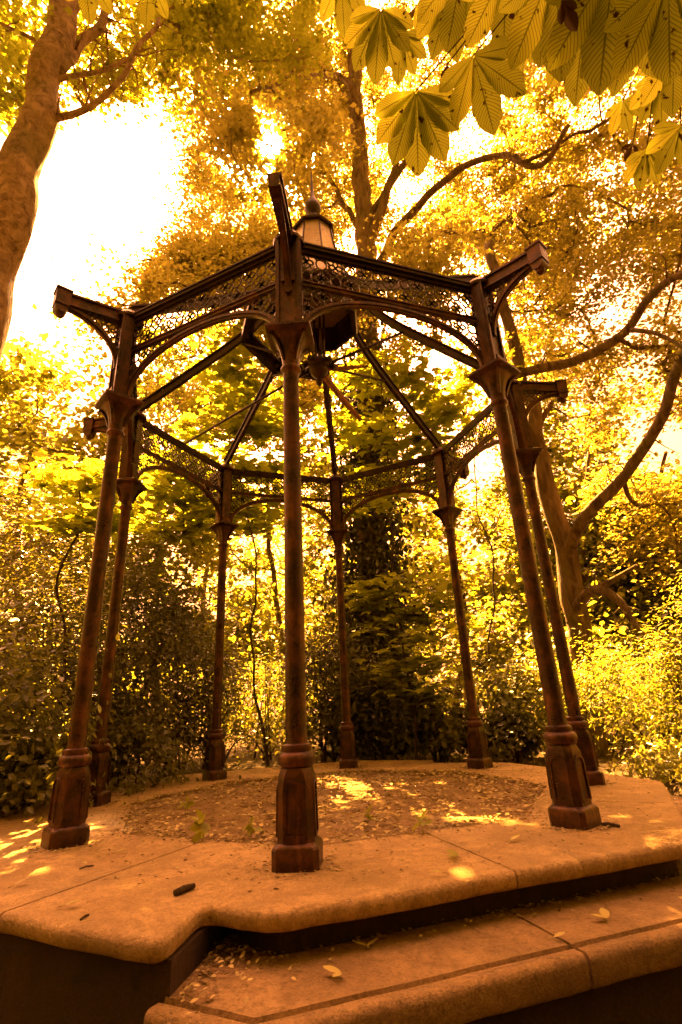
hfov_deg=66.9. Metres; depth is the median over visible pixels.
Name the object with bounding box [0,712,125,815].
laurel bush
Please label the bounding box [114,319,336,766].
sycamore sapling
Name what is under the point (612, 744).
bramble bush
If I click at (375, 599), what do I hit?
sycamore sapling
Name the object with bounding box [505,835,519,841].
fallen leaf
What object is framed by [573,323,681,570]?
woodland tree
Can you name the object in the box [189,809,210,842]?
seedling
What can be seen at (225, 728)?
holly bush
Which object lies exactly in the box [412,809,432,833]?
seedling
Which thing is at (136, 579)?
holly bush
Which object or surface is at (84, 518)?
sycamore sapling
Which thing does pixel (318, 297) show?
gazebo
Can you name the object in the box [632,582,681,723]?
laurel bush
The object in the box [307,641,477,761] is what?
holly bush
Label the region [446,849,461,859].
fallen leaf
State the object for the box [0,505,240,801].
holly bush
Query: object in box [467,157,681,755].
forked tree
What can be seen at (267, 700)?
pale bush
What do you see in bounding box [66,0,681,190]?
horse chestnut tree
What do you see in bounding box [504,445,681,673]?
woodland tree
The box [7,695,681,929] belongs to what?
ground
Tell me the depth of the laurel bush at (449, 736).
7.63 m
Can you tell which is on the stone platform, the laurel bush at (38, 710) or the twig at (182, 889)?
the twig at (182, 889)
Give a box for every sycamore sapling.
[0,447,157,755]
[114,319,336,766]
[304,566,485,759]
[310,333,491,756]
[389,347,555,706]
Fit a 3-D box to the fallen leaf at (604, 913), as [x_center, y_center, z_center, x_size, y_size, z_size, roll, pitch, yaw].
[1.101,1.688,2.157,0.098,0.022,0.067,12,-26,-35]
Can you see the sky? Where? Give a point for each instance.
(109, 174)
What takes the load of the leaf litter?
on the earth floor
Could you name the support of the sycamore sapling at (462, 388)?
on the ground
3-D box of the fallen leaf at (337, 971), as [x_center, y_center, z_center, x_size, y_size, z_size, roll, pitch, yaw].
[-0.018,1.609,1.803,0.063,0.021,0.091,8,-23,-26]
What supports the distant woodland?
on the ground
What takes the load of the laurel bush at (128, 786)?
on the ground
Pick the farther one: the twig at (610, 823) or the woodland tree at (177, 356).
the woodland tree at (177, 356)
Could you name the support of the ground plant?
on the ground
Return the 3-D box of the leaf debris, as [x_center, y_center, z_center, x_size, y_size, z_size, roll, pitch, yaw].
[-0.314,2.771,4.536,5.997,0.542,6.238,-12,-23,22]
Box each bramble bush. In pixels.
[506,578,681,766]
[513,635,681,753]
[577,598,681,769]
[579,563,681,748]
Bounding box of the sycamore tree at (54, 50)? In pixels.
[0,0,346,362]
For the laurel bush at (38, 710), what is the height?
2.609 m
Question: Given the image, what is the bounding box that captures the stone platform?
[0,760,681,1023]
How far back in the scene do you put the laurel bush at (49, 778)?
4.62 m
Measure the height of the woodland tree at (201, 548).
10.395 m
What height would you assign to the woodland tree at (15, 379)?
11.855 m
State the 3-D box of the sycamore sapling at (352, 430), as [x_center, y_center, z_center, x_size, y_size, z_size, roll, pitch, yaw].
[1.244,0.170,9.295,3.464,8.092,2.573,-4,-21,3]
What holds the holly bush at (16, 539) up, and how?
on the ground
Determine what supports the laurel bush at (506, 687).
on the ground
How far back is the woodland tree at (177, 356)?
18.17 m
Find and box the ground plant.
[605,716,681,784]
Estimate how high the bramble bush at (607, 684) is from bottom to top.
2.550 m
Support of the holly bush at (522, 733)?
on the ground
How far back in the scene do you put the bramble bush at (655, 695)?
7.05 m
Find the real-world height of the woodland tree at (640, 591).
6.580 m
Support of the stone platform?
on the ground
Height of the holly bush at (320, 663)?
2.709 m
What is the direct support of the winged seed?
on the stone platform
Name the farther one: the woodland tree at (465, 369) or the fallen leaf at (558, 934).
the woodland tree at (465, 369)
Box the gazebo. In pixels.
[40,171,605,872]
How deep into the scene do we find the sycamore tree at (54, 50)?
8.12 m
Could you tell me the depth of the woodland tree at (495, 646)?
13.63 m
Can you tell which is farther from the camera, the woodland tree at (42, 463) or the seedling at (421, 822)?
the woodland tree at (42, 463)
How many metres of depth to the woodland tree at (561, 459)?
14.22 m
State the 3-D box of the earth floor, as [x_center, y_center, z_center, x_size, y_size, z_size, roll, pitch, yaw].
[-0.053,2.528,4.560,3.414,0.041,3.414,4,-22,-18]
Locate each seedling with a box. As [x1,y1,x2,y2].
[177,796,194,812]
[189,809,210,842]
[242,817,262,837]
[361,806,375,823]
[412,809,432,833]
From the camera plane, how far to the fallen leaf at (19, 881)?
2.42 m
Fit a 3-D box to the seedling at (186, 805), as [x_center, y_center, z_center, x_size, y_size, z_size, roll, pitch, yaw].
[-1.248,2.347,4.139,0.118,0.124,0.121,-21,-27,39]
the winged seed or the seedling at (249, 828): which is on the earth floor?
the seedling at (249, 828)
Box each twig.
[173,883,195,896]
[601,822,619,827]
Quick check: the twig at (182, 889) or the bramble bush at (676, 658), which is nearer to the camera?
the twig at (182, 889)
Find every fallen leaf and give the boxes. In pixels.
[7,878,26,888]
[323,965,349,978]
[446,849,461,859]
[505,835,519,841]
[547,932,564,939]
[591,908,609,923]
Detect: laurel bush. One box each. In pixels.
[0,568,116,805]
[0,579,135,822]
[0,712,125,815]
[39,699,218,804]
[378,665,527,762]
[430,619,618,759]
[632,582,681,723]
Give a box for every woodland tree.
[0,303,166,712]
[0,422,94,690]
[32,357,274,762]
[82,212,354,723]
[157,461,546,704]
[173,355,356,712]
[337,175,594,705]
[347,330,573,717]
[455,377,661,720]
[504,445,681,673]
[565,451,681,733]
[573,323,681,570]
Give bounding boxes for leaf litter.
[122,769,545,843]
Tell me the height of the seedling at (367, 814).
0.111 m
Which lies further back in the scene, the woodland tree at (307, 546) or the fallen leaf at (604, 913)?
the woodland tree at (307, 546)
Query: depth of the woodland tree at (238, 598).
14.21 m
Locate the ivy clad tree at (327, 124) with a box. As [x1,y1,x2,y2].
[39,0,681,757]
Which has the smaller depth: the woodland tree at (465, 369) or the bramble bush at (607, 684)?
the bramble bush at (607, 684)
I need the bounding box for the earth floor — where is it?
[123,773,544,844]
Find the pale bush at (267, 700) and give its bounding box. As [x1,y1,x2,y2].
[192,643,332,760]
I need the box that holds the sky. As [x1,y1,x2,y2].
[0,0,681,714]
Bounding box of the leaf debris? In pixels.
[0,758,681,1023]
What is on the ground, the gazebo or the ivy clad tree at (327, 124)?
the ivy clad tree at (327, 124)
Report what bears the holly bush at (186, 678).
on the ground
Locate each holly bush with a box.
[0,460,210,775]
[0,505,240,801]
[2,497,274,784]
[57,557,281,777]
[150,638,281,768]
[233,606,391,762]
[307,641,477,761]
[482,697,546,763]
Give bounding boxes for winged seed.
[356,938,376,948]
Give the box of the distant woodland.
[7,459,681,739]

